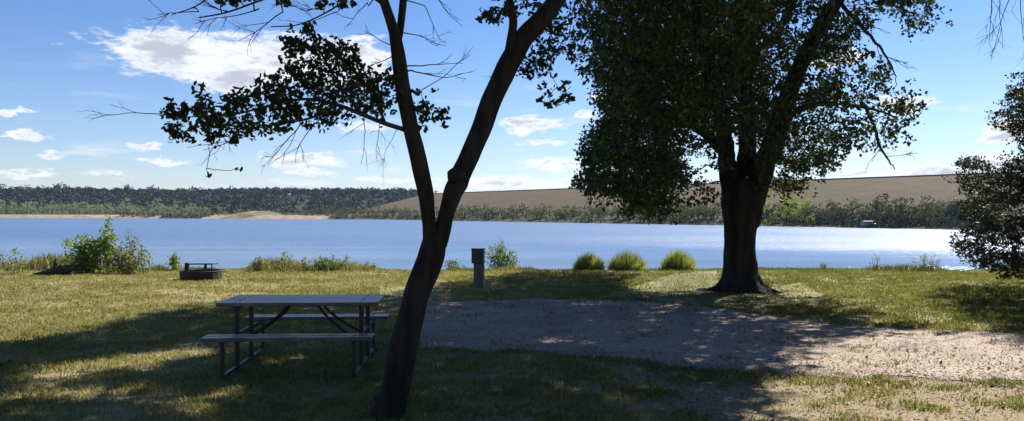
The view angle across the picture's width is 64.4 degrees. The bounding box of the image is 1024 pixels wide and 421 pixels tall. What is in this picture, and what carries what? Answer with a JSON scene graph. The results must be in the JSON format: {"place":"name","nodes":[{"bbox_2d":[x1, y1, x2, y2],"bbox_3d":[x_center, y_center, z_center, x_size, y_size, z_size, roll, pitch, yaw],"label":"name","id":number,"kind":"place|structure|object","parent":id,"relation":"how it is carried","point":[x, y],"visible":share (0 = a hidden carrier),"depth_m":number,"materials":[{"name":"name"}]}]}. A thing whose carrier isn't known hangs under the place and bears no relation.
{"place":"outdoors","nodes":[
{"label":"outdoors","id":0,"kind":"place"},
{"bbox_2d":[0,215,167,217],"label":"sand beach","id":1,"kind":"structure","parent":0,"point":[57,216],"depth_m":536.32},
{"bbox_2d":[0,193,411,213],"bbox_3d":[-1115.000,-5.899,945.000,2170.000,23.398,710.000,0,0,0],"label":"hills","id":2,"kind":"structure","parent":0,"point":[307,198],"depth_m":733.68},
{"bbox_2d":[0,182,437,213],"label":"wooded ridge","id":3,"kind":"structure","parent":2,"relation":"on","point":[64,193],"depth_m":724.27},
{"bbox_2d":[201,215,330,218],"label":"sand beach","id":4,"kind":"structure","parent":0,"point":[281,217],"depth_m":478.49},
{"bbox_2d":[0,252,1020,273],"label":"tall grass","id":5,"kind":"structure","parent":0,"point":[49,259],"depth_m":24.43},
{"bbox_2d":[0,218,1023,270],"bbox_3d":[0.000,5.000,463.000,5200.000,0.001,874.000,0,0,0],"label":"lake","id":6,"kind":"structure","parent":0,"point":[241,243],"depth_m":131.16,"materials":[{"name":"blue liquid"}]},
{"bbox_2d":[0,213,1023,420],"bbox_3d":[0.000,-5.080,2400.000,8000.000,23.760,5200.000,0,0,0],"label":"ground","id":7,"kind":"structure","parent":0,"point":[753,392],"depth_m":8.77,"materials":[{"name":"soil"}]},
{"bbox_2d":[0,247,28,274],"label":"weed","id":8,"kind":"object","parent":7,"relation":"on","point":[15,262],"visible":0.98,"depth_m":22.95,"materials":[{"name":"green plant"}]},
{"bbox_2d":[32,254,85,274],"bbox_3d":[-12.668,1.528,22.656,1.430,0.631,0.365,0,0,0],"label":"fallen log","id":9,"kind":"object","parent":7,"relation":"on","point":[60,269],"visible":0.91,"depth_m":22.55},
{"bbox_2d":[68,204,81,213],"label":"shore tree","id":10,"kind":"object","parent":7,"relation":"on","point":[73,205],"visible":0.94,"depth_m":568.29,"materials":[{"name":"green plant"}]},
{"bbox_2d":[59,232,104,273],"bbox_3d":[-12.207,1.293,23.192,1.275,1.367,0.950,0,0,0],"label":"weed","id":11,"kind":"object","parent":7,"relation":"on","point":[84,250],"visible":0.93,"depth_m":23.05,"materials":[{"name":"green plant"}]},
{"bbox_2d":[78,201,91,213],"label":"shore tree","id":12,"kind":"object","parent":7,"relation":"on","point":[84,202],"visible":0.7,"depth_m":574.44,"materials":[{"name":"green plant"}]},
{"bbox_2d":[82,214,121,272],"bbox_3d":[-11.632,1.011,23.274,1.086,1.827,0.865,0,0,0],"label":"weed","id":13,"kind":"object","parent":7,"relation":"on","point":[107,244],"visible":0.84,"depth_m":23.27,"materials":[{"name":"green plant"}]},
{"bbox_2d":[97,203,113,213],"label":"shore tree","id":14,"kind":"object","parent":7,"relation":"on","point":[105,207],"visible":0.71,"depth_m":606.25,"materials":[{"name":"green plant"}]},
{"bbox_2d":[117,202,131,212],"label":"shore tree","id":15,"kind":"object","parent":7,"relation":"on","point":[120,206],"visible":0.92,"depth_m":574.84,"materials":[{"name":"green plant"}]},
{"bbox_2d":[102,246,147,273],"bbox_3d":[-10.971,1.465,23.165,1.123,0.943,0.853,0,0,29],"label":"weed","id":16,"kind":"object","parent":7,"relation":"on","point":[129,261],"visible":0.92,"depth_m":23.07,"materials":[{"name":"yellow plant"}]},
{"bbox_2d":[115,228,144,273],"bbox_3d":[-10.983,1.189,23.438,0.848,1.394,0.942,0,0,0],"label":"weed","id":17,"kind":"object","parent":7,"relation":"on","point":[131,244],"visible":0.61,"depth_m":23.36,"materials":[{"name":"green plant"}]},
{"bbox_2d":[132,246,152,272],"bbox_3d":[-10.539,1.452,23.092,0.723,0.974,0.579,0,0,0],"label":"weed","id":18,"kind":"object","parent":7,"relation":"on","point":[144,264],"visible":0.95,"depth_m":23.08,"materials":[{"name":"green plant"}]},
{"bbox_2d":[148,197,162,213],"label":"shore tree","id":19,"kind":"object","parent":7,"relation":"on","point":[156,204],"visible":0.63,"depth_m":602.47,"materials":[{"name":"green plant"}]},
{"bbox_2d":[164,251,181,269],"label":"weed","id":20,"kind":"object","parent":7,"relation":"on","point":[174,263],"visible":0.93,"depth_m":24.51,"materials":[{"name":"green plant"}]},
{"bbox_2d":[179,263,222,280],"bbox_3d":[-8.077,1.586,21.130,1.052,0.460,1.052,0,0,0],"label":"fire ring","id":21,"kind":"object","parent":7,"relation":"on","point":[198,274],"visible":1,"depth_m":20.84,"materials":[{"name":"metal"}]},
{"bbox_2d":[219,211,283,218],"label":"sand bluff","id":22,"kind":"structure","parent":7,"relation":"on","point":[241,215],"depth_m":491.74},
{"bbox_2d":[249,255,268,271],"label":"weed","id":23,"kind":"object","parent":7,"relation":"on","point":[259,265],"visible":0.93,"depth_m":24.03,"materials":[{"name":"green plant"}]},
{"bbox_2d":[273,251,293,271],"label":"weed","id":24,"kind":"object","parent":7,"relation":"on","point":[283,260],"visible":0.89,"depth_m":24.04,"materials":[{"name":"green plant"}]},
{"bbox_2d":[200,294,389,378],"bbox_3d":[-2.440,1.414,9.580,1.803,0.766,1.962,0,0,-3],"label":"picnic table","id":25,"kind":"object","parent":7,"relation":"on","point":[236,303],"visible":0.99,"depth_m":9.29,"materials":[{"name":"grey wood"}]},
{"bbox_2d":[292,257,313,270],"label":"weed","id":26,"kind":"object","parent":7,"relation":"on","point":[305,265],"visible":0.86,"depth_m":24.06,"materials":[{"name":"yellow plant"}]},
{"bbox_2d":[311,254,349,270],"bbox_3d":[-5.473,1.627,24.298,1.084,0.683,0.770,0,0,20],"label":"weed","id":27,"kind":"object","parent":7,"relation":"on","point":[325,264],"visible":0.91,"depth_m":24.26,"materials":[{"name":"green plant"}]},
{"bbox_2d":[79,0,620,420],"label":"leaning tree","id":28,"kind":"object","parent":7,"relation":"on","point":[391,397],"visible":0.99,"depth_m":6.92,"materials":[{"name":"green plant"}]},
{"bbox_2d":[350,262,378,270],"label":"weed","id":29,"kind":"object","parent":7,"relation":"on","point":[371,265],"visible":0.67,"depth_m":24.25,"materials":[{"name":"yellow plant"}]},
{"bbox_2d":[371,206,386,215],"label":"shrub","id":30,"kind":"object","parent":7,"relation":"on","point":[378,210],"visible":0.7,"depth_m":468.27,"materials":[{"name":"green plant"}]},
{"bbox_2d":[443,259,464,268],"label":"weed","id":31,"kind":"object","parent":7,"relation":"on","point":[453,262],"visible":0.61,"depth_m":25.02,"materials":[{"name":"green plant"}]},
{"bbox_2d":[458,204,471,218],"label":"shrub","id":32,"kind":"object","parent":7,"relation":"on","point":[460,214],"visible":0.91,"depth_m":394.95,"materials":[{"name":"green plant"}]},
{"bbox_2d":[464,204,479,215],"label":"shrub","id":33,"kind":"object","parent":7,"relation":"on","point":[474,209],"visible":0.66,"depth_m":402.08,"materials":[{"name":"green plant"}]},
{"bbox_2d":[471,248,484,287],"bbox_3d":[-0.795,1.365,19.124,0.310,0.947,0.240,0,0,8],"label":"site post","id":34,"kind":"object","parent":7,"relation":"on","point":[478,257],"visible":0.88,"depth_m":19.04,"materials":[{"name":"grey wood"}]},
{"bbox_2d":[478,203,491,215],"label":"shrub","id":35,"kind":"object","parent":7,"relation":"on","point":[485,206],"visible":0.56,"depth_m":399.25,"materials":[{"name":"green plant"}]},
{"bbox_2d":[487,206,499,218],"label":"shrub","id":36,"kind":"object","parent":7,"relation":"on","point":[494,213],"visible":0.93,"depth_m":381.49,"materials":[{"name":"green plant"}]},
{"bbox_2d":[485,238,519,268],"bbox_3d":[-0.314,1.621,25.874,1.120,1.501,1.076,0,0,22],"label":"bush","id":37,"kind":"object","parent":7,"relation":"on","point":[505,258],"visible":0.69,"depth_m":25.76,"materials":[{"name":"green plant"}]},
{"bbox_2d":[0,299,1023,420],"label":"fallen leaves","id":38,"kind":"object","parent":7,"relation":"on","point":[828,382],"visible":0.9,"depth_m":8.46,"materials":[{"name":"brown plant"}]},
{"bbox_2d":[513,203,530,216],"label":"shrub","id":39,"kind":"object","parent":7,"relation":"on","point":[521,210],"visible":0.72,"depth_m":377.39,"materials":[{"name":"green plant"}]},
{"bbox_2d":[528,209,543,219],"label":"shrub","id":40,"kind":"object","parent":7,"relation":"on","point":[536,214],"visible":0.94,"depth_m":357.57,"materials":[{"name":"green plant"}]},
{"bbox_2d":[533,204,544,214],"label":"shrub","id":41,"kind":"object","parent":7,"relation":"on","point":[535,208],"visible":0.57,"depth_m":371.78,"materials":[{"name":"green plant"}]},
{"bbox_2d":[539,205,558,216],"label":"shrub","id":42,"kind":"object","parent":7,"relation":"on","point":[549,211],"visible":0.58,"depth_m":361.81,"materials":[{"name":"green plant"}]},
{"bbox_2d":[559,204,569,217],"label":"shrub","id":43,"kind":"object","parent":7,"relation":"on","point":[566,211],"visible":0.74,"depth_m":349.94,"materials":[{"name":"green plant"}]},
{"bbox_2d":[562,209,581,217],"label":"shrub","id":44,"kind":"object","parent":7,"relation":"on","point":[574,214],"visible":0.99,"depth_m":344.14,"materials":[{"name":"green plant"}]},
{"bbox_2d":[578,210,596,222],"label":"shrub","id":45,"kind":"object","parent":7,"relation":"on","point":[586,215],"visible":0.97,"depth_m":325.92,"materials":[{"name":"green plant"}]},
{"bbox_2d":[571,250,606,269],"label":"ornamental grass","id":46,"kind":"object","parent":7,"relation":"on","point":[591,261],"depth_m":24.66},
{"bbox_2d":[585,201,599,216],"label":"shrub","id":47,"kind":"object","parent":7,"relation":"on","point":[590,207],"visible":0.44,"depth_m":344.16,"materials":[{"name":"green plant"}]},
{"bbox_2d":[589,206,607,221],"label":"shrub","id":48,"kind":"object","parent":7,"relation":"on","point":[598,213],"visible":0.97,"depth_m":327.73,"materials":[{"name":"green plant"}]},
{"bbox_2d":[588,201,611,216],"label":"shrub","id":49,"kind":"object","parent":7,"relation":"on","point":[601,207],"visible":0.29,"depth_m":342.11,"materials":[{"name":"green plant"}]},
{"bbox_2d":[611,202,622,217],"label":"shrub","id":50,"kind":"object","parent":7,"relation":"on","point":[613,213],"visible":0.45,"depth_m":323.64,"materials":[{"name":"green plant"}]},
{"bbox_2d":[615,204,629,221],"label":"shrub","id":51,"kind":"object","parent":7,"relation":"on","point":[622,213],"visible":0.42,"depth_m":314.84,"materials":[{"name":"green plant"}]},
{"bbox_2d":[673,211,687,221],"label":"shrub","id":52,"kind":"object","parent":7,"relation":"on","point":[680,218],"visible":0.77,"depth_m":290.40,"materials":[{"name":"green plant"}]},
{"bbox_2d":[681,205,698,218],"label":"shrub","id":53,"kind":"object","parent":7,"relation":"on","point":[687,208],"visible":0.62,"depth_m":296.24,"materials":[{"name":"green plant"}]},
{"bbox_2d":[687,204,709,221],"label":"shrub","id":54,"kind":"object","parent":7,"relation":"on","point":[699,213],"visible":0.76,"depth_m":288.66,"materials":[{"name":"green plant"}]},
{"bbox_2d":[695,200,717,218],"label":"shrub","id":55,"kind":"object","parent":7,"relation":"on","point":[699,208],"visible":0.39,"depth_m":288.62,"materials":[{"name":"green plant"}]},
{"bbox_2d":[701,203,720,219],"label":"shrub","id":56,"kind":"object","parent":7,"relation":"on","point":[710,212],"visible":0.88,"depth_m":285.05,"materials":[{"name":"green plant"}]},
{"bbox_2d":[533,0,953,294],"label":"shade tree","id":57,"kind":"object","parent":7,"relation":"on","point":[647,62],"visible":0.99,"depth_m":15.12,"materials":[{"name":"green plant"}]},
{"bbox_2d":[760,198,779,224],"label":"shore tree","id":58,"kind":"object","parent":7,"relation":"on","point":[770,214],"visible":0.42,"depth_m":263.25,"materials":[{"name":"green plant"}]},
{"bbox_2d":[765,216,777,225],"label":"shrub","id":59,"kind":"object","parent":7,"relation":"on","point":[775,221],"visible":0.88,"depth_m":260.04,"materials":[{"name":"green plant"}]},
{"bbox_2d":[767,200,781,217],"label":"shore tree","id":60,"kind":"object","parent":7,"relation":"on","point":[774,208],"visible":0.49,"depth_m":272.31,"materials":[{"name":"green plant"}]},
{"bbox_2d":[777,193,798,223],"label":"shore tree","id":61,"kind":"object","parent":7,"relation":"on","point":[786,210],"visible":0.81,"depth_m":256.96,"materials":[{"name":"green plant"}]},
{"bbox_2d":[794,197,815,225],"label":"shore tree","id":62,"kind":"object","parent":7,"relation":"on","point":[804,204],"visible":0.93,"depth_m":251.55,"materials":[{"name":"green plant"}]},
{"bbox_2d":[797,207,813,221],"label":"shore tree","id":63,"kind":"object","parent":7,"relation":"on","point":[805,212],"visible":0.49,"depth_m":258.43,"materials":[{"name":"green plant"}]},
{"bbox_2d":[806,219,821,226],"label":"shrub","id":64,"kind":"object","parent":7,"relation":"on","point":[812,223],"visible":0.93,"depth_m":248.33,"materials":[{"name":"green plant"}]},
{"bbox_2d":[807,199,822,219],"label":"shrub","id":65,"kind":"object","parent":7,"relation":"on","point":[812,207],"visible":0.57,"depth_m":264.90,"materials":[{"name":"green plant"}]},
{"bbox_2d":[808,206,827,220],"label":"shore tree","id":66,"kind":"object","parent":7,"relation":"on","point":[819,215],"visible":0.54,"depth_m":253.22,"materials":[{"name":"green plant"}]},
{"bbox_2d":[814,199,848,217],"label":"shrub","id":67,"kind":"object","parent":7,"relation":"on","point":[830,203],"visible":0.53,"depth_m":255.97,"materials":[{"name":"green plant"}]},
{"bbox_2d":[869,253,881,268],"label":"weed","id":68,"kind":"object","parent":7,"relation":"on","point":[875,260],"visible":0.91,"depth_m":24.55,"materials":[{"name":"green plant"}]},
{"bbox_2d":[912,254,940,269],"bbox_3d":[12.517,1.607,24.542,0.939,0.672,0.542,0,0,15],"label":"weed","id":69,"kind":"object","parent":7,"relation":"on","point":[929,262],"visible":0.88,"depth_m":24.50,"materials":[{"name":"green plant"}]},
{"bbox_2d":[942,0,1023,282],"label":"dark tree","id":70,"kind":"object","parent":7,"relation":"on","point":[1010,178],"visible":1,"depth_m":17.10,"materials":[{"name":"green plant"}]},
{"bbox_2d":[0,0,1023,194],"label":"sky","id":71,"kind":"structure","parent":0,"point":[60,59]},
{"bbox_2d":[606,249,648,270],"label":"ornamental grass","id":72,"kind":"object","parent":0,"point":[623,261],"depth_m":24.64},
{"bbox_2d":[659,248,699,269],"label":"ornamental grass","id":73,"kind":"object","parent":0,"point":[678,260],"depth_m":24.66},
{"bbox_2d":[354,173,1023,230],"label":"hill","id":74,"kind":"structure","parent":0,"point":[869,190],"depth_m":309.31,"materials":[{"name":"brown soil"}]},
{"bbox_2d":[434,172,1014,193],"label":"crest kerb","id":75,"kind":"structure","parent":74,"relation":"on","point":[788,180],"depth_m":321.10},
{"bbox_2d":[820,209,839,224],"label":"shore tree","id":76,"kind":"object","parent":74,"relation":"on","point":[824,215],"visible":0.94,"depth_m":248.55,"materials":[{"name":"green plant"}]},
{"bbox_2d":[827,213,843,224],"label":"shrub","id":77,"kind":"object","parent":74,"relation":"on","point":[840,219],"visible":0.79,"depth_m":246.67,"materials":[{"name":"green plant"}]},
{"bbox_2d":[832,202,854,221],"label":"shore tree","id":78,"kind":"object","parent":74,"relation":"on","point":[836,213],"visible":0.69,"depth_m":247.35,"materials":[{"name":"green plant"}]},
{"bbox_2d":[840,220,856,227],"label":"shrub","id":79,"kind":"object","parent":74,"relation":"on","point":[843,225],"visible":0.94,"depth_m":238.36,"materials":[{"name":"green plant"}]},
{"bbox_2d":[839,204,862,223],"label":"shore tree","id":80,"kind":"object","parent":74,"relation":"on","point":[848,215],"visible":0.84,"depth_m":240.54,"materials":[{"name":"green plant"}]},
{"bbox_2d":[840,197,868,214],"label":"shrub","id":81,"kind":"object","parent":74,"relation":"on","point":[852,208],"visible":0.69,"depth_m":256.82,"materials":[{"name":"green plant"}]},
{"bbox_2d":[849,207,865,222],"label":"shrub","id":82,"kind":"object","parent":74,"relation":"on","point":[858,215],"visible":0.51,"depth_m":245.26,"materials":[{"name":"green plant"}]},
{"bbox_2d":[848,218,866,225],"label":"shrub","id":83,"kind":"object","parent":74,"relation":"on","point":[856,221],"visible":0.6,"depth_m":237.32,"materials":[{"name":"green plant"}]},
{"bbox_2d":[853,205,875,224],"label":"shore tree","id":84,"kind":"object","parent":74,"relation":"on","point":[867,216],"visible":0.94,"depth_m":236.66,"materials":[{"name":"green plant"}]},
{"bbox_2d":[860,221,875,226],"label":"camper van","id":85,"kind":"object","parent":74,"relation":"on","point":[864,223],"visible":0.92,"depth_m":231.20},
{"bbox_2d":[869,193,889,212],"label":"shore tree","id":86,"kind":"object","parent":74,"relation":"on","point":[879,203],"visible":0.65,"depth_m":243.99,"materials":[{"name":"green plant"}]},
{"bbox_2d":[870,205,891,224],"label":"shore tree","id":87,"kind":"object","parent":74,"relation":"on","point":[882,216],"visible":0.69,"depth_m":234.52,"materials":[{"name":"green plant"}]},
{"bbox_2d":[873,205,896,221],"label":"shrub","id":88,"kind":"object","parent":74,"relation":"on","point":[884,209],"visible":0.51,"depth_m":236.16,"materials":[{"name":"green plant"}]},
{"bbox_2d":[880,202,903,224],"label":"shore tree","id":89,"kind":"object","parent":74,"relation":"on","point":[890,218],"visible":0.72,"depth_m":230.71,"materials":[{"name":"green plant"}]},
{"bbox_2d":[882,219,902,228],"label":"shrub","id":90,"kind":"object","parent":74,"relation":"on","point":[892,222],"visible":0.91,"depth_m":226.69,"materials":[{"name":"green plant"}]},
{"bbox_2d":[882,199,908,221],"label":"shore tree","id":91,"kind":"object","parent":74,"relation":"on","point":[895,209],"visible":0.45,"depth_m":235.16,"materials":[{"name":"green plant"}]},
{"bbox_2d":[885,198,908,214],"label":"shrub","id":92,"kind":"object","parent":74,"relation":"on","point":[893,202],"visible":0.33,"depth_m":242.80,"materials":[{"name":"green plant"}]},
{"bbox_2d":[890,219,910,227],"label":"shrub","id":93,"kind":"object","parent":74,"relation":"on","point":[900,224],"visible":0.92,"depth_m":225.58,"materials":[{"name":"green plant"}]},
{"bbox_2d":[892,196,913,209],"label":"shrub","id":94,"kind":"object","parent":74,"relation":"on","point":[902,199],"visible":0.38,"depth_m":242.99,"materials":[{"name":"green plant"}]},
{"bbox_2d":[889,199,917,223],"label":"shore tree","id":95,"kind":"object","parent":74,"relation":"on","point":[902,217],"visible":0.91,"depth_m":228.96,"materials":[{"name":"green plant"}]},
{"bbox_2d":[894,216,919,227],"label":"shrub","id":96,"kind":"object","parent":74,"relation":"on","point":[907,222],"visible":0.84,"depth_m":225.91,"materials":[{"name":"green plant"}]},
{"bbox_2d":[911,202,941,226],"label":"shrub","id":97,"kind":"object","parent":74,"relation":"on","point":[925,217],"visible":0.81,"depth_m":225.61,"materials":[{"name":"green plant"}]},
{"bbox_2d":[916,219,942,228],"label":"shrub","id":98,"kind":"object","parent":74,"relation":"on","point":[928,222],"visible":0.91,"depth_m":219.96,"materials":[{"name":"green plant"}]},
{"bbox_2d":[913,203,948,220],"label":"shrub","id":99,"kind":"object","parent":74,"relation":"on","point":[928,207],"visible":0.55,"depth_m":226.48,"materials":[{"name":"green plant"}]},
{"bbox_2d":[920,196,941,210],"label":"shore tree","id":100,"kind":"object","parent":74,"relation":"on","point":[931,203],"visible":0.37,"depth_m":232.49,"materials":[{"name":"green plant"}]},
{"bbox_2d":[929,219,948,227],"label":"shrub","id":101,"kind":"object","parent":74,"relation":"on","point":[938,223],"visible":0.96,"depth_m":218.21,"materials":[{"name":"green plant"}]},
{"bbox_2d":[936,210,954,224],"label":"shore tree","id":102,"kind":"object","parent":74,"relation":"on","point":[947,219],"visible":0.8,"depth_m":218.43,"materials":[{"name":"green plant"}]},
{"bbox_2d":[938,200,956,219],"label":"shrub","id":103,"kind":"object","parent":74,"relation":"on","point":[941,213],"visible":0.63,"depth_m":224.78,"materials":[{"name":"green plant"}]},
{"bbox_2d":[941,221,957,228],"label":"shrub","id":104,"kind":"object","parent":74,"relation":"on","point":[953,224],"visible":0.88,"depth_m":213.31,"materials":[{"name":"green plant"}]},
{"bbox_2d":[939,201,961,219],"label":"shrub","id":105,"kind":"object","parent":74,"relation":"on","point":[947,212],"visible":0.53,"depth_m":224.70,"materials":[{"name":"green plant"}]},
{"bbox_2d":[941,199,961,222],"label":"shore tree","id":106,"kind":"object","parent":74,"relation":"on","point":[951,213],"visible":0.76,"depth_m":223.74,"materials":[{"name":"green plant"}]},
{"bbox_2d":[948,196,969,217],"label":"shore tree","id":107,"kind":"object","parent":74,"relation":"on","point":[957,214],"visible":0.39,"depth_m":222.07,"materials":[{"name":"green plant"}]},
{"bbox_2d":[958,219,979,227],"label":"shrub","id":108,"kind":"object","parent":74,"relation":"on","point":[967,224],"visible":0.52,"depth_m":210.79,"materials":[{"name":"green plant"}]},
{"bbox_2d":[382,296,1023,388],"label":"gravel track","id":109,"kind":"structure","parent":0,"point":[532,336],"depth_m":11.30,"materials":[{"name":"stone"}]},
{"bbox_2d":[706,310,726,315],"bbox_3d":[3.454,1.759,13.739,0.328,0.161,0.267,0,0,35],"label":"rock","id":110,"kind":"object","parent":109,"relation":"on","point":[716,313],"visible":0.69,"depth_m":13.65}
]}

